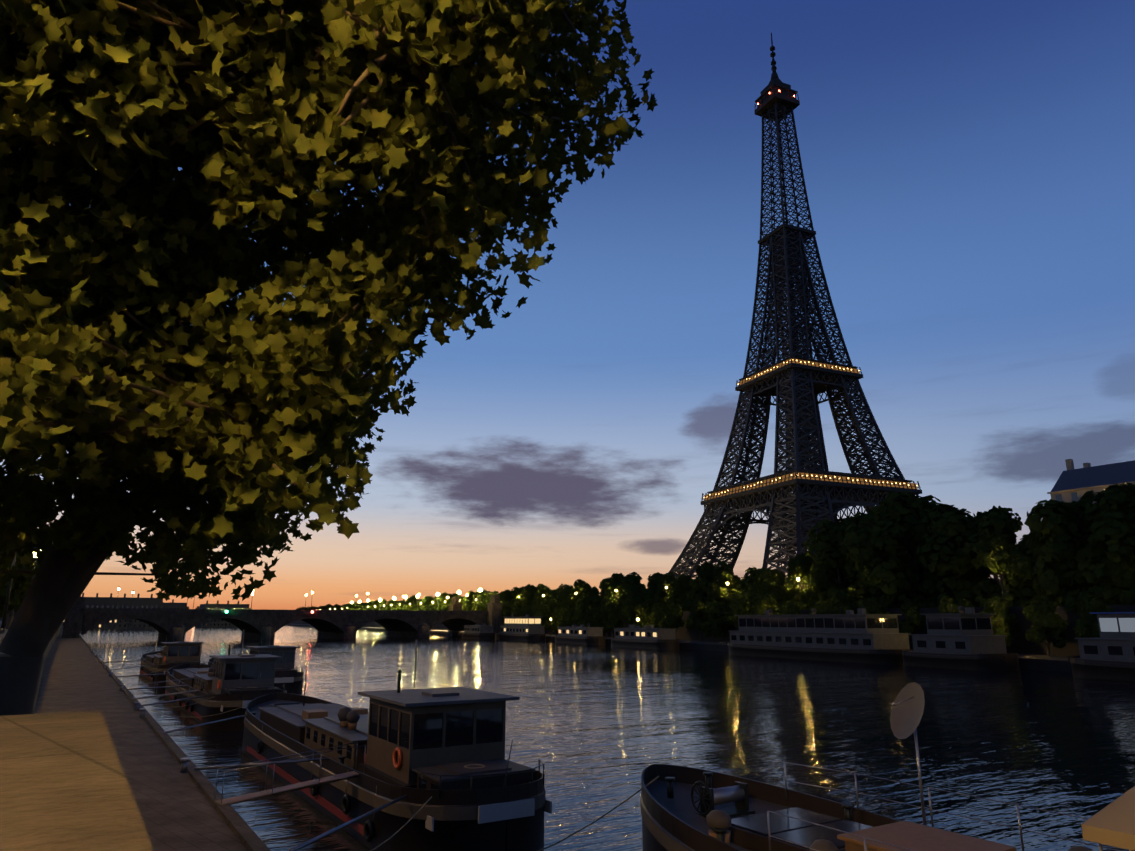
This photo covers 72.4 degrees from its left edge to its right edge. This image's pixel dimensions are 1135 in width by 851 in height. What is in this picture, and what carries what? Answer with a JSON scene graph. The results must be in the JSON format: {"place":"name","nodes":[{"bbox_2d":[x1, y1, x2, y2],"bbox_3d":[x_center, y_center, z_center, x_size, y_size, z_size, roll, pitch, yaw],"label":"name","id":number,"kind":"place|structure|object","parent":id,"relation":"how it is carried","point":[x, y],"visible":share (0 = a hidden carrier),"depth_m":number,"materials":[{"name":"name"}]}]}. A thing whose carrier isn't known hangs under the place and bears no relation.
{"place":"outdoors","nodes":[
{"label":"outdoors","id":0,"kind":"place"},
{"bbox_2d":[0,621,270,850],"bbox_3d":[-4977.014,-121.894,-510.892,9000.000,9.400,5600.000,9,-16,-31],"label":"quay","id":1,"kind":"structure","parent":0,"point":[89,759],"depth_m":5.00,"materials":[{"name":"stone"}]},
{"bbox_2d":[0,610,9,627],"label":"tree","id":2,"kind":"object","parent":1,"relation":"on","point":[1,614],"depth_m":140.03,"materials":[{"name":"green plant"}]},
{"bbox_2d":[0,547,37,633],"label":"quay lamps","id":3,"kind":"object","parent":1,"relation":"on","point":[2,629],"visible":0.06,"depth_m":46.40,"materials":[{"name":"grey metal"}]},
{"bbox_2d":[6,529,35,628],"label":"tree","id":4,"kind":"object","parent":1,"relation":"on","point":[10,617],"depth_m":124.96,"materials":[{"name":"green plant"}]},
{"bbox_2d":[0,531,46,612],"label":"tree","id":5,"kind":"object","parent":1,"relation":"on","point":[15,601],"visible":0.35,"depth_m":95.48,"materials":[{"name":"green plant"}]},
{"bbox_2d":[0,593,250,628],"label":"distant skyline buildings","id":6,"kind":"structure","parent":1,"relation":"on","point":[110,602],"depth_m":578.75,"materials":[{"name":"grey"}]},
{"bbox_2d":[0,0,657,715],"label":"plane tree","id":7,"kind":"object","parent":1,"relation":"on","point":[152,374],"visible":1,"depth_m":6.33,"materials":[{"name":"green plant"}]},
{"bbox_2d":[90,649,658,850],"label":"mooring ropes","id":8,"kind":"object","parent":1,"relation":"on","point":[277,790],"visible":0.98,"depth_m":25.35,"materials":[{"name":"grey fabric"}]},
{"bbox_2d":[0,0,1134,609],"label":"sky","id":9,"kind":"structure","parent":0,"point":[968,166],"materials":[{"name":"blue"}]},
{"bbox_2d":[80,625,1134,850],"bbox_3d":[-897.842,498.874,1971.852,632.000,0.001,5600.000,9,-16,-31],"label":"river water","id":10,"kind":"structure","parent":0,"point":[596,730],"depth_m":51.25,"materials":[{"name":"blue liquid"}]},
{"bbox_2d":[140,626,206,685],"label":"barge","id":11,"kind":"object","parent":10,"relation":"in","point":[169,655],"visible":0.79,"depth_m":87.15,"materials":[{"name":"black metal"}]},
{"bbox_2d":[165,630,286,730],"bbox_3d":[-29.210,20.535,64.757,5.481,6.926,34.312,9,-16,-31],"label":"barge","id":12,"kind":"object","parent":10,"relation":"on","point":[229,682],"visible":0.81,"depth_m":53.90,"materials":[{"name":"black metal"}]},
{"bbox_2d":[207,627,303,694],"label":"barge","id":13,"kind":"object","parent":10,"relation":"on","point":[287,674],"visible":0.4,"depth_m":72.94,"materials":[{"name":"black metal"}]},
{"bbox_2d":[242,640,551,850],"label":"barge","id":14,"kind":"object","parent":10,"relation":"on","point":[444,747],"visible":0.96,"depth_m":25.46,"materials":[{"name":"black metal"}]},
{"bbox_2d":[462,621,494,639],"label":"houseboat","id":15,"kind":"object","parent":10,"relation":"on","point":[476,631],"visible":0.94,"depth_m":272.77,"materials":[{"name":"grey metal"}]},
{"bbox_2d":[499,613,545,641],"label":"houseboat","id":16,"kind":"object","parent":10,"relation":"in","point":[527,628],"visible":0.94,"depth_m":254.18,"materials":[{"name":"white metal"}]},
{"bbox_2d":[555,622,605,644],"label":"houseboat","id":17,"kind":"object","parent":10,"relation":"on","point":[581,635],"visible":0.9,"depth_m":218.96,"materials":[{"name":"grey"}]},
{"bbox_2d":[611,625,678,649],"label":"houseboat","id":18,"kind":"object","parent":10,"relation":"on","point":[646,637],"visible":0.94,"depth_m":188.43,"materials":[{"name":"white"}]},
{"bbox_2d":[726,605,910,664],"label":"boat","id":19,"kind":"object","parent":10,"relation":"in","point":[860,637],"visible":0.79,"depth_m":133.44,"materials":[{"name":"white metal"}]},
{"bbox_2d":[640,682,1134,850],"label":"barge","id":20,"kind":"object","parent":10,"relation":"on","point":[683,808],"visible":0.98,"depth_m":18.50,"materials":[{"name":"black metal"}]},
{"bbox_2d":[902,606,1019,671],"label":"boat","id":21,"kind":"object","parent":10,"relation":"in","point":[967,640],"visible":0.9,"depth_m":111.81,"materials":[{"name":"white metal"}]},
{"bbox_2d":[1068,612,1134,681],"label":"restaurant boat","id":22,"kind":"object","parent":10,"relation":"on","point":[1109,654],"visible":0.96,"depth_m":92.01,"materials":[{"name":"white metal"}]},
{"bbox_2d":[286,605,1134,671],"bbox_3d":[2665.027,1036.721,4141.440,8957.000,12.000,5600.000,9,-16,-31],"label":"bank ground","id":23,"kind":"structure","parent":0,"point":[1032,656],"depth_m":127.19,"materials":[{"name":"grey stone"}]},
{"bbox_2d":[359,602,367,609],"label":"tree","id":24,"kind":"object","parent":23,"relation":"on","point":[362,605],"visible":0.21,"depth_m":594.25,"materials":[{"name":"green plant"}]},
{"bbox_2d":[377,599,387,608],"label":"tree","id":25,"kind":"object","parent":23,"relation":"on","point":[381,603],"visible":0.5,"depth_m":546.02,"materials":[{"name":"green plant"}]},
{"bbox_2d":[407,595,416,609],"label":"tree","id":26,"kind":"object","parent":23,"relation":"on","point":[411,600],"visible":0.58,"depth_m":475.12,"materials":[{"name":"green plant"}]},
{"bbox_2d":[351,589,480,609],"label":"street lamps","id":27,"kind":"object","parent":23,"relation":"on","point":[417,599],"visible":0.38,"depth_m":454.99,"materials":[{"name":"grey"}]},
{"bbox_2d":[422,596,433,606],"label":"tree","id":28,"kind":"object","parent":23,"relation":"on","point":[428,600],"visible":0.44,"depth_m":450.76,"materials":[{"name":"green plant"}]},
{"bbox_2d":[427,603,436,610],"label":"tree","id":29,"kind":"object","parent":23,"relation":"on","point":[430,606],"visible":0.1,"depth_m":430.94,"materials":[{"name":"green plant"}]},
{"bbox_2d":[437,592,450,610],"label":"tree","id":30,"kind":"object","parent":23,"relation":"on","point":[442,599],"visible":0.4,"depth_m":417.75,"materials":[{"name":"green plant"}]},
{"bbox_2d":[463,590,475,610],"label":"tree","id":31,"kind":"object","parent":23,"relation":"on","point":[468,599],"visible":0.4,"depth_m":384.59,"materials":[{"name":"green plant"}]},
{"bbox_2d":[471,592,482,610],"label":"tree","id":32,"kind":"object","parent":23,"relation":"on","point":[478,596],"visible":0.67,"depth_m":374.35,"materials":[{"name":"green plant"}]},
{"bbox_2d":[480,589,490,599],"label":"tree","id":33,"kind":"object","parent":23,"relation":"on","point":[484,592],"visible":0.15,"depth_m":402.09,"materials":[{"name":"green plant"}]},
{"bbox_2d":[487,591,497,602],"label":"tree","id":34,"kind":"object","parent":23,"relation":"on","point":[490,594],"visible":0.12,"depth_m":358.20,"materials":[{"name":"green plant"}]},
{"bbox_2d":[498,589,511,604],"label":"tree","id":35,"kind":"object","parent":23,"relation":"on","point":[506,595],"visible":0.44,"depth_m":341.73,"materials":[{"name":"green plant"}]},
{"bbox_2d":[500,605,516,625],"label":"tree","id":36,"kind":"object","parent":23,"relation":"on","point":[507,610],"visible":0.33,"depth_m":306.72,"materials":[{"name":"green plant"}]},
{"bbox_2d":[510,586,517,600],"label":"tree","id":37,"kind":"object","parent":23,"relation":"on","point":[513,590],"visible":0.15,"depth_m":335.23,"materials":[{"name":"green plant"}]},
{"bbox_2d":[511,608,520,616],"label":"tree","id":38,"kind":"object","parent":23,"relation":"on","point":[516,611],"visible":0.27,"depth_m":301.44,"materials":[{"name":"green plant"}]},
{"bbox_2d":[514,586,525,600],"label":"tree","id":39,"kind":"object","parent":23,"relation":"on","point":[519,591],"visible":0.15,"depth_m":328.80,"materials":[{"name":"green plant"}]},
{"bbox_2d":[518,605,531,616],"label":"tree","id":40,"kind":"object","parent":23,"relation":"on","point":[525,610],"visible":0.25,"depth_m":294.13,"materials":[{"name":"green plant"}]},
{"bbox_2d":[518,584,535,604],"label":"tree","id":41,"kind":"object","parent":23,"relation":"on","point":[529,591],"visible":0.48,"depth_m":318.77,"materials":[{"name":"green plant"}]},
{"bbox_2d":[521,597,532,607],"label":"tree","id":42,"kind":"object","parent":23,"relation":"on","point":[527,601],"visible":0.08,"depth_m":314.32,"materials":[{"name":"green plant"}]},
{"bbox_2d":[532,597,544,611],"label":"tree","id":43,"kind":"object","parent":23,"relation":"on","point":[537,601],"visible":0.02,"depth_m":304.14,"materials":[{"name":"green plant"}]},
{"bbox_2d":[533,584,549,605],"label":"tree","id":44,"kind":"object","parent":23,"relation":"on","point":[541,589],"visible":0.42,"depth_m":311.61,"materials":[{"name":"green plant"}]},
{"bbox_2d":[533,603,556,633],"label":"tree","id":45,"kind":"object","parent":23,"relation":"on","point":[543,610],"visible":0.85,"depth_m":278.35,"materials":[{"name":"green plant"}]},
{"bbox_2d":[540,591,554,607],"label":"tree","id":46,"kind":"object","parent":23,"relation":"on","point":[549,595],"visible":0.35,"depth_m":302.95,"materials":[{"name":"green plant"}]},
{"bbox_2d":[552,609,562,629],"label":"tree","id":47,"kind":"object","parent":23,"relation":"on","point":[556,614],"visible":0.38,"depth_m":272.54,"materials":[{"name":"green plant"}]},
{"bbox_2d":[116,572,1003,635],"bbox_3d":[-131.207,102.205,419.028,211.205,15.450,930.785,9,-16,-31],"label":"street lamps","id":48,"kind":"object","parent":23,"relation":"on","point":[637,617],"visible":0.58,"depth_m":264.49,"materials":[{"name":"grey"}]},
{"bbox_2d":[551,584,573,607],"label":"tree","id":49,"kind":"object","parent":23,"relation":"on","point":[560,589],"visible":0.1,"depth_m":295.96,"materials":[{"name":"green plant"}]},
{"bbox_2d":[557,605,576,628],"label":"tree","id":50,"kind":"object","parent":23,"relation":"on","point":[565,618],"visible":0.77,"depth_m":264.53,"materials":[{"name":"green plant"}]},
{"bbox_2d":[559,586,574,608],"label":"tree","id":51,"kind":"object","parent":23,"relation":"on","point":[565,594],"visible":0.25,"depth_m":286.07,"materials":[{"name":"green plant"}]},
{"bbox_2d":[564,598,573,607],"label":"tree","id":52,"kind":"object","parent":23,"relation":"on","point":[568,602],"visible":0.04,"depth_m":281.87,"materials":[{"name":"green plant"}]},
{"bbox_2d":[568,579,588,606],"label":"tree","id":53,"kind":"object","parent":23,"relation":"on","point":[581,586],"visible":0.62,"depth_m":277.58,"materials":[{"name":"green plant"}]},
{"bbox_2d":[574,593,586,608],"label":"tree","id":54,"kind":"object","parent":23,"relation":"on","point":[579,599],"visible":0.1,"depth_m":273.33,"materials":[{"name":"green plant"}]},
{"bbox_2d":[584,592,601,614],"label":"tree","id":55,"kind":"object","parent":23,"relation":"on","point":[594,599],"visible":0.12,"depth_m":261.67,"materials":[{"name":"green plant"}]},
{"bbox_2d":[588,586,598,602],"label":"tree","id":56,"kind":"object","parent":23,"relation":"on","point":[594,590],"visible":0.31,"depth_m":271.18,"materials":[{"name":"green plant"}]},
{"bbox_2d":[599,577,610,603],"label":"tree","id":57,"kind":"object","parent":23,"relation":"on","point":[604,583],"visible":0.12,"depth_m":260.67,"materials":[{"name":"green plant"}]},
{"bbox_2d":[601,573,625,604],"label":"tree","id":58,"kind":"object","parent":23,"relation":"on","point":[613,585],"visible":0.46,"depth_m":253.53,"materials":[{"name":"green plant"}]},
{"bbox_2d":[618,572,645,604],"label":"tree","id":59,"kind":"object","parent":23,"relation":"on","point":[630,583],"visible":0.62,"depth_m":245.99,"materials":[{"name":"green plant"}]},
{"bbox_2d":[632,602,652,627],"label":"tree","id":60,"kind":"object","parent":23,"relation":"on","point":[642,610],"visible":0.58,"depth_m":220.46,"materials":[{"name":"green plant"}]},
{"bbox_2d":[642,572,663,600],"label":"tree","id":61,"kind":"object","parent":23,"relation":"on","point":[650,591],"visible":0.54,"depth_m":238.30,"materials":[{"name":"green plant"}]},
{"bbox_2d":[645,602,666,627],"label":"tree","id":62,"kind":"object","parent":23,"relation":"on","point":[654,616],"visible":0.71,"depth_m":216.65,"materials":[{"name":"green plant"}]},
{"bbox_2d":[657,572,677,601],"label":"tree","id":63,"kind":"object","parent":23,"relation":"on","point":[669,581],"visible":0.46,"depth_m":228.08,"materials":[{"name":"green plant"}]},
{"bbox_2d":[664,595,680,605],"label":"tree","id":64,"kind":"object","parent":23,"relation":"on","point":[669,599],"visible":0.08,"depth_m":223.71,"materials":[{"name":"green plant"}]},
{"bbox_2d":[660,602,685,631],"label":"tree","id":65,"kind":"object","parent":23,"relation":"on","point":[671,619],"visible":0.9,"depth_m":207.36,"materials":[{"name":"green plant"}]},
{"bbox_2d":[670,574,693,603],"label":"tree","id":66,"kind":"object","parent":23,"relation":"on","point":[683,585],"visible":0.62,"depth_m":219.98,"materials":[{"name":"green plant"}]},
{"bbox_2d":[684,599,709,640],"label":"tree","id":67,"kind":"object","parent":23,"relation":"on","point":[698,615],"visible":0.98,"depth_m":200.20,"materials":[{"name":"green plant"}]},
{"bbox_2d":[690,562,717,603],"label":"tree","id":68,"kind":"object","parent":23,"relation":"on","point":[706,575],"visible":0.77,"depth_m":212.80,"materials":[{"name":"green plant"}]},
{"bbox_2d":[698,595,713,606],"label":"tree","id":69,"kind":"object","parent":23,"relation":"on","point":[704,599],"visible":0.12,"depth_m":208.91,"materials":[{"name":"green plant"}]},
{"bbox_2d":[700,601,729,641],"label":"tree","id":70,"kind":"object","parent":23,"relation":"on","point":[716,625],"visible":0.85,"depth_m":190.83,"materials":[{"name":"green plant"}]},
{"bbox_2d":[706,561,740,601],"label":"tree","id":71,"kind":"object","parent":23,"relation":"on","point":[719,589],"visible":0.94,"depth_m":203.83,"materials":[{"name":"green plant"}]},
{"bbox_2d":[724,589,739,608],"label":"tree","id":72,"kind":"object","parent":23,"relation":"on","point":[733,592],"visible":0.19,"depth_m":200.19,"materials":[{"name":"green plant"}]},
{"bbox_2d":[724,594,756,630],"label":"tree","id":73,"kind":"object","parent":23,"relation":"on","point":[740,605],"visible":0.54,"depth_m":184.44,"materials":[{"name":"green plant"}]},
{"bbox_2d":[736,567,763,607],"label":"tree","id":74,"kind":"object","parent":23,"relation":"on","point":[746,584],"visible":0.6,"depth_m":196.45,"materials":[{"name":"green plant"}]},
{"bbox_2d":[754,594,782,614],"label":"tree","id":75,"kind":"object","parent":23,"relation":"on","point":[764,602],"visible":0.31,"depth_m":175.84,"materials":[{"name":"green plant"}]},
{"bbox_2d":[752,568,787,603],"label":"tree","id":76,"kind":"object","parent":23,"relation":"on","point":[772,580],"visible":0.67,"depth_m":187.73,"materials":[{"name":"green plant"}]},
{"bbox_2d":[767,589,785,608],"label":"tree","id":77,"kind":"object","parent":23,"relation":"on","point":[778,598],"visible":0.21,"depth_m":184.68,"materials":[{"name":"green plant"}]},
{"bbox_2d":[781,592,800,607],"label":"tree","id":78,"kind":"object","parent":23,"relation":"on","point":[788,596],"visible":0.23,"depth_m":181.73,"materials":[{"name":"green plant"}]},
{"bbox_2d":[782,599,801,614],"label":"tree","id":79,"kind":"object","parent":23,"relation":"on","point":[792,607],"visible":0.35,"depth_m":167.79,"materials":[{"name":"green plant"}]},
{"bbox_2d":[783,553,824,599],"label":"tree","id":80,"kind":"object","parent":23,"relation":"on","point":[801,565],"visible":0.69,"depth_m":180.46,"materials":[{"name":"green plant"}]},
{"bbox_2d":[795,588,819,609],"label":"tree","id":81,"kind":"object","parent":23,"relation":"on","point":[808,597],"visible":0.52,"depth_m":175.91,"materials":[{"name":"green plant"}]},
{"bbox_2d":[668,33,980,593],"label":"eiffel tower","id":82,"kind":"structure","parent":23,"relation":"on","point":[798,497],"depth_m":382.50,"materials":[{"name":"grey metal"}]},
{"bbox_2d":[803,518,848,591],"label":"tree","id":83,"kind":"object","parent":23,"relation":"on","point":[826,571],"visible":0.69,"depth_m":171.49,"materials":[{"name":"green plant"}]},
{"bbox_2d":[835,510,878,597],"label":"tree","id":84,"kind":"object","parent":23,"relation":"on","point":[852,572],"visible":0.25,"depth_m":167.05,"materials":[{"name":"green plant"}]},
{"bbox_2d":[847,583,869,604],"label":"tree","id":85,"kind":"object","parent":23,"relation":"on","point":[858,591],"visible":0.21,"depth_m":161.71,"materials":[{"name":"green plant"}]},
{"bbox_2d":[843,491,929,597],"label":"tree","id":86,"kind":"object","parent":23,"relation":"on","point":[894,540],"visible":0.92,"depth_m":153.46,"materials":[{"name":"green plant"}]},
{"bbox_2d":[898,601,926,638],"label":"tree","id":87,"kind":"object","parent":23,"relation":"on","point":[914,622],"visible":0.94,"depth_m":140.68,"materials":[{"name":"green plant"}]},
{"bbox_2d":[911,495,951,582],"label":"tree","id":88,"kind":"object","parent":23,"relation":"on","point":[932,504],"visible":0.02,"depth_m":166.38,"materials":[{"name":"green plant"}]},
{"bbox_2d":[926,596,971,633],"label":"tree","id":89,"kind":"object","parent":23,"relation":"on","point":[949,603],"visible":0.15,"depth_m":134.26,"materials":[{"name":"green plant"}]},
{"bbox_2d":[914,504,989,584],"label":"tree","id":90,"kind":"object","parent":23,"relation":"on","point":[951,529],"visible":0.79,"depth_m":144.38,"materials":[{"name":"green plant"}]},
{"bbox_2d":[970,506,1016,578],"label":"tree","id":91,"kind":"object","parent":23,"relation":"on","point":[979,514],"depth_m":154.05,"materials":[{"name":"green plant"}]},
{"bbox_2d":[962,506,1032,594],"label":"tree","id":92,"kind":"object","parent":23,"relation":"on","point":[994,549],"visible":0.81,"depth_m":136.45,"materials":[{"name":"green plant"}]},
{"bbox_2d":[979,596,1019,645],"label":"tree","id":93,"kind":"object","parent":23,"relation":"on","point":[1003,618],"visible":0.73,"depth_m":126.14,"materials":[{"name":"green plant"}]},
{"bbox_2d":[997,573,1040,606],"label":"tree","id":94,"kind":"object","parent":23,"relation":"on","point":[1020,594],"visible":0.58,"depth_m":131.88,"materials":[{"name":"green plant"}]},
{"bbox_2d":[1017,532,1031,546],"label":"tree","id":95,"kind":"object","parent":23,"relation":"on","point":[1025,538],"visible":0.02,"depth_m":163.20,"materials":[{"name":"green plant"}]},
{"bbox_2d":[1022,596,1068,655],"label":"tree","id":96,"kind":"object","parent":23,"relation":"on","point":[1041,615],"visible":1,"depth_m":118.13,"materials":[{"name":"green plant"}]},
{"bbox_2d":[1008,499,1086,599],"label":"tree","id":97,"kind":"object","parent":23,"relation":"on","point":[1051,544],"visible":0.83,"depth_m":124.45,"materials":[{"name":"green plant"}]},
{"bbox_2d":[1041,500,1083,519],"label":"tree","id":98,"kind":"object","parent":23,"relation":"on","point":[1072,505],"depth_m":134.55,"materials":[{"name":"green plant"}]},
{"bbox_2d":[1047,459,1134,503],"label":"apartment block","id":99,"kind":"structure","parent":23,"relation":"on","point":[1071,484],"depth_m":160.11,"materials":[{"name":"grey metal"}]},
{"bbox_2d":[1072,595,1113,637],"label":"tree","id":100,"kind":"object","parent":23,"relation":"on","point":[1086,626],"visible":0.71,"depth_m":111.78,"materials":[{"name":"green plant"}]},
{"bbox_2d":[1071,482,1134,590],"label":"tree","id":101,"kind":"object","parent":23,"relation":"on","point":[1106,553],"visible":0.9,"depth_m":118.46,"materials":[{"name":"green plant"}]},
{"label":"ground","id":102,"kind":"structure","parent":0,"visible":0},
{"bbox_2d":[62,595,503,641],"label":"bridge","id":103,"kind":"structure","parent":102,"relation":"on","point":[255,624],"depth_m":273.63,"materials":[{"name":"stone"}]},
{"bbox_2d":[224,608,313,614],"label":"bridge nav signals","id":104,"kind":"object","parent":103,"relation":"attached to","point":[227,609],"visible":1,"depth_m":257.94,"materials":[{"name":"red"}]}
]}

